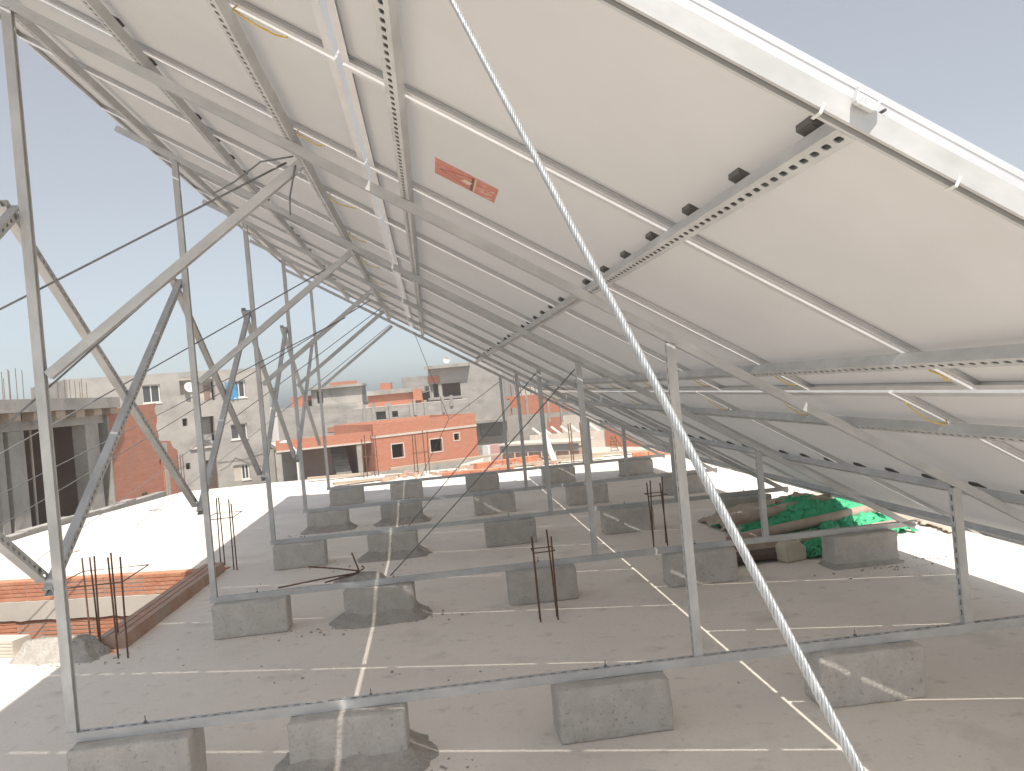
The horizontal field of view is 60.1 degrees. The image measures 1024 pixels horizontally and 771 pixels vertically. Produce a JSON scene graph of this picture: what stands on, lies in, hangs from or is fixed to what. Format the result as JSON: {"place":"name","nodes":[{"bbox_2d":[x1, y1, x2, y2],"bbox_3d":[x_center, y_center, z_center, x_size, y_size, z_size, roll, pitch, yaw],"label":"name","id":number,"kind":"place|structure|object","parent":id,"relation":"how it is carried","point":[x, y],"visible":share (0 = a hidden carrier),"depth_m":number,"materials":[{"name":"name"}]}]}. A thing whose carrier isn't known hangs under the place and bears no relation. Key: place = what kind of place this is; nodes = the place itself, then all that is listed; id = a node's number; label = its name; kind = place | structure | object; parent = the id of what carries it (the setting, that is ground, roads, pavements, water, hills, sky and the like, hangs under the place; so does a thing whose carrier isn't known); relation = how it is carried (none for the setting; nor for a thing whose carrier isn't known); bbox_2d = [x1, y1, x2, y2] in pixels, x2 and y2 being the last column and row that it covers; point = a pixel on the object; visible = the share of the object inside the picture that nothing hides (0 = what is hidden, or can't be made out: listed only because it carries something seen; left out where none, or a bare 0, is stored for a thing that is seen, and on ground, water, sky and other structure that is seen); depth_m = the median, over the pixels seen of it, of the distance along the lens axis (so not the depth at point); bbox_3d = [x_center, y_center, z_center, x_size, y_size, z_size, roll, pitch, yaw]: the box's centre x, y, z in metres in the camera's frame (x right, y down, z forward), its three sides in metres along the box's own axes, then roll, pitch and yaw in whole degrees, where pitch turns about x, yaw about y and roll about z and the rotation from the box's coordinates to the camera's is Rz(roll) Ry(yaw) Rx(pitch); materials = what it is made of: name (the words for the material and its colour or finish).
{"place":"outdoors","nodes":[
{"label":"outdoors","id":0,"kind":"place"},
{"bbox_2d":[0,368,119,535],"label":"unfinished building","id":1,"kind":"structure","parent":0,"point":[75,433],"depth_m":24.46,"materials":[{"name":"grey concrete"}]},
{"bbox_2d":[97,403,164,506],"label":"brick wall","id":2,"kind":"structure","parent":1,"relation":"attached to","point":[130,470],"depth_m":27.33,"materials":[{"name":"orange brick"}]},
{"bbox_2d":[6,491,166,540],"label":"boundary wall","id":3,"kind":"structure","parent":0,"point":[29,531],"depth_m":15.70,"materials":[{"name":"grey concrete"}]},
{"bbox_2d":[31,368,272,491],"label":"rendered house","id":4,"kind":"structure","parent":0,"point":[166,391],"depth_m":55.97,"materials":[{"name":"grey concrete"}]},
{"bbox_2d":[346,383,469,423],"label":"terraced building","id":5,"kind":"structure","parent":0,"point":[386,401],"depth_m":68.58,"materials":[{"name":"concrete"}]},
{"bbox_2d":[365,387,537,458],"bbox_3d":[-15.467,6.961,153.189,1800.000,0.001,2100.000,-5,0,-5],"label":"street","id":6,"kind":"structure","parent":0,"point":[522,392],"depth_m":588.89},
{"bbox_2d":[159,441,184,495],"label":"brick pier","id":7,"kind":"structure","parent":6,"relation":"on","point":[171,487],"depth_m":29.69,"materials":[{"name":"brick"}]},
{"bbox_2d":[277,380,367,439],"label":"concrete shell","id":8,"kind":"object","parent":6,"relation":"on","point":[339,399],"visible":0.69,"depth_m":71.05,"materials":[{"name":"concrete"}]},
{"bbox_2d":[269,431,377,482],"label":"open wing","id":9,"kind":"structure","parent":6,"relation":"on","point":[282,465],"depth_m":53.91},
{"bbox_2d":[334,413,479,474],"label":"brick house","id":10,"kind":"structure","parent":6,"relation":"on","point":[457,440],"depth_m":55.65,"materials":[{"name":"orange brick"}]},
{"bbox_2d":[0,453,1023,770],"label":"roof terrace","id":11,"kind":"structure","parent":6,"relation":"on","point":[966,713],"depth_m":5.51,"materials":[{"name":"concrete"}]},
{"bbox_2d":[0,634,30,657],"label":"brick kerb","id":12,"kind":"structure","parent":11,"relation":"on","point":[10,646],"depth_m":6.29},
{"bbox_2d":[8,634,112,664],"bbox_3d":[-3.150,1.823,6.179,0.715,0.144,0.362,-5,0,15],"label":"mortar heap","id":13,"kind":"object","parent":11,"relation":"on","point":[42,650],"visible":0.89,"depth_m":6.10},
{"bbox_2d":[67,552,148,658],"bbox_3d":[-2.868,1.531,6.234,0.476,0.709,0.576,-5,0,-5],"label":"rebar stub","id":14,"kind":"object","parent":11,"relation":"on","point":[97,615],"visible":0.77,"depth_m":6.19,"materials":[{"name":"metal"}]},
{"bbox_2d":[0,567,229,653],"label":"light well","id":15,"kind":"object","parent":11,"relation":"in","point":[27,606],"visible":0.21,"depth_m":9.18,"materials":[{"name":"brick"}]},
{"bbox_2d":[66,727,206,770],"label":"concrete block","id":16,"kind":"object","parent":11,"relation":"on","point":[181,750],"depth_m":3.75,"materials":[{"name":"concrete"}]},
{"bbox_2d":[0,0,1023,743],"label":"support frame","id":17,"kind":"object","parent":16,"relation":"on","point":[10,10],"visible":0.99,"depth_m":3.93,"materials":[{"name":"metal"}]},
{"bbox_2d":[0,532,48,582],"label":"cross brace","id":18,"kind":"object","parent":17,"relation":"attached to","point":[18,557],"visible":1,"depth_m":3.67,"materials":[{"name":"metal"}]},
{"bbox_2d":[42,279,181,596],"bbox_3d":[-2.188,0.072,5.090,0.047,0.041,3.062,-5,33,-5],"label":"cross brace","id":19,"kind":"object","parent":17,"relation":"attached to","point":[71,537],"visible":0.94,"depth_m":4.72,"materials":[{"name":"metal"}]},
{"bbox_2d":[0,162,286,309],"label":"guy cable","id":20,"kind":"object","parent":17,"relation":"attached to","point":[148,233],"visible":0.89,"depth_m":3.91,"materials":[{"name":"metal"}]},
{"bbox_2d":[15,14,303,276],"bbox_3d":[-2.659,-1.738,7.498,0.041,0.041,12.410,26,-3,-5],"label":"purlin","id":21,"kind":"object","parent":17,"relation":"attached to","point":[51,46],"visible":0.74,"depth_m":5.40,"materials":[{"name":"metal"}]},
{"bbox_2d":[205,0,390,319],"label":"purlin","id":22,"kind":"object","parent":17,"relation":"attached to","point":[227,20],"visible":0.78,"depth_m":3.38,"materials":[{"name":"metal"}]},
{"bbox_2d":[43,0,366,162],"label":"solar panel","id":23,"kind":"object","parent":22,"relation":"on","point":[308,82],"visible":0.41,"depth_m":3.34,"materials":[{"name":"white plastic"}]},
{"bbox_2d":[372,0,423,335],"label":"purlin","id":24,"kind":"object","parent":17,"relation":"attached to","point":[386,14],"visible":0.88,"depth_m":2.69,"materials":[{"name":"metal"}]},
{"bbox_2d":[524,343,1023,386],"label":"purlin","id":25,"kind":"object","parent":17,"relation":"attached to","point":[999,355],"visible":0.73,"depth_m":2.98,"materials":[{"name":"metal"}]},
{"bbox_2d":[555,399,1023,442],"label":"purlin","id":26,"kind":"object","parent":17,"relation":"attached to","point":[995,433],"visible":0.77,"depth_m":3.90,"materials":[{"name":"metal"}]},
{"bbox_2d":[600,421,1023,505],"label":"purlin","id":27,"kind":"object","parent":17,"relation":"attached to","point":[1011,498],"visible":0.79,"depth_m":5.58,"materials":[{"name":"metal"}]},
{"bbox_2d":[560,391,733,470],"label":"solar panel","id":28,"kind":"object","parent":27,"relation":"attached to","point":[614,415],"visible":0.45,"depth_m":11.78,"materials":[{"name":"white plastic"}]},
{"bbox_2d":[575,391,771,480],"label":"solar panel","id":29,"kind":"object","parent":27,"relation":"on","point":[644,424],"visible":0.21,"depth_m":10.78,"materials":[{"name":"white plastic"}]},
{"bbox_2d":[594,391,821,493],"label":"solar panel","id":30,"kind":"object","parent":27,"relation":"on","point":[665,422],"visible":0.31,"depth_m":9.22,"materials":[{"name":"white plastic"}]},
{"bbox_2d":[618,391,863,504],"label":"solar panel","id":31,"kind":"object","parent":27,"relation":"on","point":[719,437],"visible":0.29,"depth_m":8.19,"materials":[{"name":"white plastic"}]},
{"bbox_2d":[651,391,980,534],"bbox_3d":[2.163,0.526,6.561,2.226,0.044,1.241,26,-3,-5],"label":"solar panel","id":32,"kind":"object","parent":27,"relation":"attached to","point":[759,434],"visible":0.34,"depth_m":6.64,"materials":[{"name":"white plastic"}]},
{"bbox_2d":[697,390,1023,545],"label":"solar panel","id":33,"kind":"object","parent":27,"relation":"on","point":[834,444],"visible":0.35,"depth_m":5.44,"materials":[{"name":"white plastic"}]},
{"bbox_2d":[783,389,1023,511],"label":"solar panel","id":34,"kind":"object","parent":27,"relation":"on","point":[981,463],"visible":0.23,"depth_m":4.04,"materials":[{"name":"white plastic"}]},
{"bbox_2d":[892,388,1023,459],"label":"solar panel","id":35,"kind":"object","parent":27,"relation":"on","point":[992,407],"visible":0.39,"depth_m":3.16,"materials":[{"name":"white plastic"}]},
{"bbox_2d":[645,444,1023,542],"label":"purlin","id":36,"kind":"object","parent":17,"relation":"attached to","point":[1005,534],"visible":0.76,"depth_m":6.53,"materials":[{"name":"metal"}]},
{"bbox_2d":[98,562,224,649],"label":"brick kerb","id":37,"kind":"structure","parent":11,"relation":"on","point":[145,619],"depth_m":7.10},
{"bbox_2d":[211,595,292,639],"bbox_3d":[-1.867,1.654,6.381,0.523,0.244,0.232,-5,0,-6],"label":"concrete block","id":38,"kind":"object","parent":11,"relation":"on","point":[250,617],"depth_m":6.27,"materials":[{"name":"concrete"}]},
{"bbox_2d":[114,125,916,603],"bbox_3d":[0.144,-0.371,6.580,5.690,3.482,0.047,-5,0,-5],"label":"support frame","id":39,"kind":"object","parent":38,"relation":"on","point":[324,275],"visible":0.99,"depth_m":6.49,"materials":[{"name":"metal"}]},
{"bbox_2d":[0,200,197,507],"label":"cross brace","id":40,"kind":"object","parent":39,"relation":"attached to","point":[57,290],"visible":0.83,"depth_m":4.81,"materials":[{"name":"metal"}]},
{"bbox_2d":[0,268,326,453],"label":"guy cable","id":41,"kind":"object","parent":39,"relation":"attached to","point":[169,358],"visible":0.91,"depth_m":6.37,"materials":[{"name":"metal"}]},
{"bbox_2d":[81,0,349,298],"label":"purlin","id":42,"kind":"object","parent":39,"relation":"attached to","point":[102,14],"visible":0.77,"depth_m":4.47,"materials":[{"name":"metal"}]},
{"bbox_2d":[0,0,381,217],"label":"solar panel","id":43,"kind":"object","parent":42,"relation":"on","point":[215,125],"visible":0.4,"depth_m":4.62,"materials":[{"name":"white plastic"}]},
{"bbox_2d":[19,37,390,251],"bbox_3d":[-1.808,-1.460,5.638,2.226,0.042,1.241,26,-3,-5],"label":"solar panel","id":44,"kind":"object","parent":42,"relation":"on","point":[188,137],"visible":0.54,"depth_m":5.71,"materials":[{"name":"white plastic"}]},
{"bbox_2d":[101,108,396,274],"bbox_3d":[-1.923,-1.452,6.868,2.226,0.042,1.241,26,-3,-5],"label":"solar panel","id":45,"kind":"object","parent":42,"relation":"on","point":[274,199],"visible":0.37,"depth_m":6.80,"materials":[{"name":"white plastic"}]},
{"bbox_2d":[156,155,401,290],"bbox_3d":[-2.038,-1.444,8.098,2.226,0.042,1.241,26,-3,-5],"label":"solar panel","id":46,"kind":"object","parent":42,"relation":"attached to","point":[234,201],"visible":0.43,"depth_m":8.30,"materials":[{"name":"white plastic"}]},
{"bbox_2d":[228,0,337,56],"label":"solar panel","id":47,"kind":"object","parent":42,"relation":"on","point":[308,22],"visible":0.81,"depth_m":2.57,"materials":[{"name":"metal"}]},
{"bbox_2d":[195,189,403,297],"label":"solar panel","id":48,"kind":"object","parent":42,"relation":"attached to","point":[312,249],"visible":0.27,"depth_m":9.30,"materials":[{"name":"white plastic"}]},
{"bbox_2d":[224,214,407,312],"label":"solar panel","id":49,"kind":"object","parent":42,"relation":"attached to","point":[343,277],"visible":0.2,"depth_m":10.86,"materials":[{"name":"white plastic"}]},
{"bbox_2d":[248,235,409,317],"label":"solar panel","id":50,"kind":"object","parent":42,"relation":"attached to","point":[336,279],"visible":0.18,"depth_m":11.80,"materials":[{"name":"white plastic"}]},
{"bbox_2d":[267,251,411,326],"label":"solar panel","id":51,"kind":"object","parent":42,"relation":"on","point":[352,295],"visible":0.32,"depth_m":13.44,"materials":[{"name":"white plastic"}]},
{"bbox_2d":[196,310,250,514],"bbox_3d":[-2.419,0.089,7.560,0.047,0.041,2.978,-5,34,-5],"label":"cross brace","id":52,"kind":"object","parent":39,"relation":"attached to","point":[220,426],"visible":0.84,"depth_m":7.31,"materials":[{"name":"metal"}]},
{"bbox_2d":[475,123,855,362],"bbox_3d":[0.020,-0.419,7.739,0.041,0.041,12.410,26,-3,-5],"label":"purlin","id":53,"kind":"object","parent":39,"relation":"attached to","point":[819,144],"visible":0.82,"depth_m":2.17,"materials":[{"name":"metal"}]},
{"bbox_2d":[411,323,548,390],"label":"solar panel","id":54,"kind":"object","parent":53,"relation":"attached to","point":[467,352],"visible":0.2,"depth_m":13.63,"materials":[{"name":"white plastic"}]},
{"bbox_2d":[409,314,562,390],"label":"solar panel","id":55,"kind":"object","parent":53,"relation":"on","point":[475,348],"visible":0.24,"depth_m":12.00,"materials":[{"name":"white plastic"}]},
{"bbox_2d":[406,305,576,390],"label":"solar panel","id":56,"kind":"object","parent":53,"relation":"attached to","point":[460,335],"visible":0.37,"depth_m":11.04,"materials":[{"name":"white plastic"}]},
{"bbox_2d":[403,293,600,390],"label":"solar panel","id":57,"kind":"object","parent":53,"relation":"attached to","point":[485,336],"visible":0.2,"depth_m":9.48,"materials":[{"name":"white plastic"}]},
{"bbox_2d":[399,277,627,390],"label":"solar panel","id":58,"kind":"object","parent":53,"relation":"attached to","point":[494,330],"visible":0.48,"depth_m":8.46,"materials":[{"name":"white plastic"}]},
{"bbox_2d":[393,254,665,390],"bbox_3d":[0.089,-0.461,7.050,2.226,0.044,1.241,26,-3,-5],"label":"solar panel","id":59,"kind":"object","parent":53,"relation":"attached to","point":[516,320],"visible":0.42,"depth_m":6.99,"materials":[{"name":"white plastic"}]},
{"bbox_2d":[384,221,719,390],"bbox_3d":[0.204,-0.469,5.820,2.226,0.044,1.241,26,-3,-5],"label":"solar panel","id":60,"kind":"object","parent":53,"relation":"attached to","point":[506,296],"visible":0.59,"depth_m":5.90,"materials":[{"name":"white plastic"}]},
{"bbox_2d":[370,167,807,389],"bbox_3d":[0.319,-0.477,4.590,2.226,0.044,1.241,26,-3,-5],"label":"solar panel","id":61,"kind":"object","parent":53,"relation":"attached to","point":[477,257],"visible":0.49,"depth_m":4.73,"materials":[{"name":"white plastic"}]},
{"bbox_2d":[342,63,972,389],"bbox_3d":[0.434,-0.485,3.361,2.226,0.044,1.241,26,-3,-5],"label":"solar panel","id":62,"kind":"object","parent":53,"relation":"on","point":[479,177],"visible":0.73,"depth_m":3.28,"materials":[{"name":"white plastic"}]},
{"bbox_2d":[325,0,1023,389],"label":"solar panel","id":63,"kind":"object","parent":53,"relation":"on","point":[607,102],"visible":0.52,"depth_m":2.13,"materials":[{"name":"white plastic"}]},
{"bbox_2d":[272,539,327,570],"bbox_3d":[-2.100,1.671,8.801,0.510,0.242,0.242,-5,0,-7],"label":"concrete block","id":64,"kind":"object","parent":11,"relation":"on","point":[295,555],"depth_m":8.69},
{"bbox_2d":[202,199,788,544],"bbox_3d":[-0.082,-0.355,8.999,5.690,3.482,0.047,-5,0,-5],"label":"support frame","id":65,"kind":"object","parent":64,"relation":"on","point":[345,313],"visible":0.92,"depth_m":8.90,"materials":[{"name":"metal"}]},
{"bbox_2d":[170,277,261,475],"bbox_3d":[-2.467,0.055,7.568,0.047,0.041,2.982,-5,-33,-5],"label":"cross brace","id":66,"kind":"object","parent":65,"relation":"attached to","point":[220,386],"visible":0.81,"depth_m":7.46,"materials":[{"name":"metal"}]},
{"bbox_2d":[261,327,287,480],"bbox_3d":[-2.639,0.105,9.909,0.047,0.041,2.860,-5,36,-5],"label":"cross brace","id":67,"kind":"object","parent":65,"relation":"attached to","point":[274,403],"visible":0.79,"depth_m":9.77,"materials":[{"name":"metal"}]},
{"bbox_2d":[300,509,357,534],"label":"concrete block","id":68,"kind":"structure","parent":11,"relation":"on","point":[328,521],"depth_m":10.96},
{"bbox_2d":[249,239,717,512],"bbox_3d":[-0.295,-0.340,11.276,5.690,3.482,0.047,-5,0,-5],"label":"support frame","id":69,"kind":"object","parent":68,"relation":"on","point":[352,338],"visible":0.94,"depth_m":11.19,"materials":[{"name":"metal"}]},
{"bbox_2d":[241,308,295,457],"bbox_3d":[-2.687,0.070,9.917,0.047,0.041,2.864,-5,-35,-5],"label":"cross brace","id":70,"kind":"object","parent":69,"relation":"attached to","point":[278,410],"visible":0.72,"depth_m":9.97,"materials":[{"name":"metal"}]},
{"bbox_2d":[278,553,385,588],"bbox_3d":[-1.319,1.369,6.573,0.797,0.243,0.218,-5,0,-2],"label":"rebar star","id":71,"kind":"object","parent":11,"relation":"on","point":[357,575],"visible":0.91,"depth_m":6.53,"materials":[{"name":"metal"}]},
{"bbox_2d":[329,487,364,505],"bbox_3d":[-2.536,1.702,13.630,0.515,0.243,0.238,-5,0,-6],"label":"concrete block","id":72,"kind":"object","parent":11,"relation":"on","point":[346,496],"depth_m":13.52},
{"bbox_2d":[286,269,664,489],"bbox_3d":[-0.534,-0.323,13.827,5.690,3.482,0.047,-5,0,-5],"label":"support frame","id":73,"kind":"object","parent":72,"relation":"on","point":[500,376],"visible":0.87,"depth_m":13.75,"materials":[{"name":"metal"}]},
{"bbox_2d":[273,702,438,770],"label":"concrete block","id":74,"kind":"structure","parent":11,"relation":"on","point":[380,738],"depth_m":3.83,"materials":[{"name":"concrete"}]},
{"bbox_2d":[329,581,432,628],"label":"concrete block","id":75,"kind":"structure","parent":11,"relation":"on","point":[377,605],"depth_m":6.35,"materials":[{"name":"concrete"}]},
{"bbox_2d":[358,530,432,562],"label":"concrete block","id":76,"kind":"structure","parent":11,"relation":"on","point":[392,546],"depth_m":8.76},
{"bbox_2d":[373,501,430,526],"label":"concrete block","id":77,"kind":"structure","parent":11,"relation":"on","point":[399,514],"depth_m":11.05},
{"bbox_2d":[390,481,422,499],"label":"concrete block","id":78,"kind":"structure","parent":11,"relation":"on","point":[406,490],"depth_m":13.61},
{"bbox_2d":[380,457,572,481],"bbox_3d":[-0.562,1.603,17.409,3.986,0.070,1.334,-5,0,-5],"label":"brick rubble","id":79,"kind":"object","parent":11,"relation":"on","point":[404,474],"visible":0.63,"depth_m":17.20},
{"bbox_2d":[465,473,499,492],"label":"concrete block","id":80,"kind":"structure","parent":11,"relation":"on","point":[486,482],"depth_m":13.71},
{"bbox_2d":[473,492,515,515],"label":"concrete block","id":81,"kind":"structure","parent":11,"relation":"on","point":[494,503],"depth_m":11.16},
{"bbox_2d":[484,518,536,547],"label":"concrete block","id":82,"kind":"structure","parent":11,"relation":"on","point":[510,532],"depth_m":8.88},
{"bbox_2d":[505,564,578,605],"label":"concrete block","id":83,"kind":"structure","parent":11,"relation":"on","point":[521,586],"depth_m":6.46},
{"bbox_2d":[530,529,558,621],"bbox_3d":[0.224,1.297,6.005,0.156,0.618,0.132,-5,0,-5],"label":"rebar stub","id":84,"kind":"object","parent":11,"relation":"on","point":[553,581],"visible":0.89,"depth_m":5.96,"materials":[{"name":"metal"}]},
{"bbox_2d":[541,466,575,484],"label":"concrete block","id":85,"kind":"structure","parent":11,"relation":"on","point":[562,474],"depth_m":13.83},
{"bbox_2d":[565,483,608,505],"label":"concrete block","id":86,"kind":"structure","parent":11,"relation":"on","point":[576,495],"depth_m":11.27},
{"bbox_2d":[550,671,673,744],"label":"concrete block","id":87,"kind":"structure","parent":11,"relation":"on","point":[610,707],"depth_m":3.94,"materials":[{"name":"concrete"}]},
{"bbox_2d":[600,505,654,534],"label":"concrete block","id":88,"kind":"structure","parent":11,"relation":"on","point":[624,520],"depth_m":8.99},
{"bbox_2d":[618,458,655,476],"bbox_3d":[1.970,1.294,14.055,0.590,0.245,0.310,-5,0,-5],"label":"concrete block","id":89,"kind":"object","parent":11,"relation":"on","point":[637,467],"depth_m":13.94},
{"bbox_2d":[449,0,864,770],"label":"wire rope","id":90,"kind":"object","parent":11,"relation":"on","point":[841,736],"visible":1,"depth_m":1.01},
{"bbox_2d":[663,473,704,495],"bbox_3d":[2.226,1.274,11.504,0.500,0.243,0.237,-5,0,-6],"label":"concrete block","id":91,"kind":"object","parent":11,"relation":"on","point":[695,485],"depth_m":11.40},
{"bbox_2d":[662,546,738,587],"bbox_3d":[1.415,1.356,6.689,0.521,0.243,0.244,-5,0,-4],"label":"concrete block","id":92,"kind":"object","parent":11,"relation":"on","point":[716,565],"depth_m":6.58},
{"bbox_2d":[775,539,805,562],"bbox_3d":[2.235,1.303,7.098,0.216,0.200,0.128,-5,0,-23],"label":"jerrycan","id":93,"kind":"object","parent":11,"relation":"on","point":[789,551],"visible":0.84,"depth_m":7.04,"materials":[{"name":"beige plastic"}]},
{"bbox_2d":[698,491,883,534],"bbox_3d":[2.804,1.203,8.749,1.715,0.277,1.298,-5,0,-5],"label":"dust sheet","id":94,"kind":"object","parent":11,"relation":"on","point":[716,519],"visible":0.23,"depth_m":8.78,"materials":[{"name":"fabric"}]},
{"bbox_2d":[712,494,919,533],"bbox_3d":[2.790,1.185,8.346,1.558,0.322,1.638,-5,0,-5],"label":"green net","id":95,"kind":"object","parent":11,"relation":"on","point":[803,507],"visible":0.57,"depth_m":8.02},
{"bbox_2d":[731,493,834,525],"bbox_3d":[2.740,1.104,8.266,1.668,0.200,0.100,-5,0,-21],"label":"brown pipe","id":96,"kind":"object","parent":95,"relation":"on","point":[748,517],"visible":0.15,"depth_m":8.06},
{"bbox_2d":[740,505,877,537],"bbox_3d":[2.688,1.200,7.834,1.654,0.170,0.090,-5,0,-19],"label":"brown pipe","id":97,"kind":"object","parent":95,"relation":"on","point":[800,524],"visible":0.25,"depth_m":7.76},
{"bbox_2d":[818,529,904,569],"bbox_3d":[2.672,1.244,6.806,0.595,0.244,0.320,-5,0,-5],"label":"concrete block","id":98,"kind":"object","parent":11,"relation":"on","point":[873,548],"depth_m":6.69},
{"bbox_2d":[803,640,926,707],"bbox_3d":[1.651,1.340,4.170,0.505,0.242,0.223,-5,0,-5],"label":"concrete block","id":99,"kind":"object","parent":11,"relation":"on","point":[869,674],"depth_m":4.07,"materials":[{"name":"concrete"}]},
{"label":"concrete block","id":100,"kind":"object","parent":11,"relation":"on","visible":0},
{"bbox_2d":[597,0,1023,229],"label":"support frame","id":101,"kind":"object","parent":100,"relation":"on","point":[695,33],"visible":1,"depth_m":1.52,"materials":[{"name":"metal"}]},
{"bbox_2d":[497,437,596,459],"bbox_3d":[1.752,4.032,39.511,4.426,3.134,1.700,-5,0,33],"label":"sheet fence","id":102,"kind":"object","parent":6,"relation":"on","point":[559,447],"visible":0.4,"depth_m":39.03,"materials":[{"name":"metal"}]},
{"bbox_2d":[457,423,652,466],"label":"terrace","id":103,"kind":"structure","parent":6,"relation":"on","point":[598,444],"depth_m":48.99,"materials":[{"name":"white paint"}]},
{"bbox_2d":[424,362,519,455],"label":"tall concrete house","id":104,"kind":"structure","parent":0,"point":[471,382],"depth_m":72.18,"materials":[{"name":"concrete"}]},
{"bbox_2d":[0,0,1023,408],"label":"sky","id":105,"kind":"structure","parent":0,"point":[958,65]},
{"bbox_2d":[505,378,604,441],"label":"brick building","id":106,"kind":"structure","parent":0,"point":[556,417],"depth_m":63.40,"materials":[{"name":"orange brick"}]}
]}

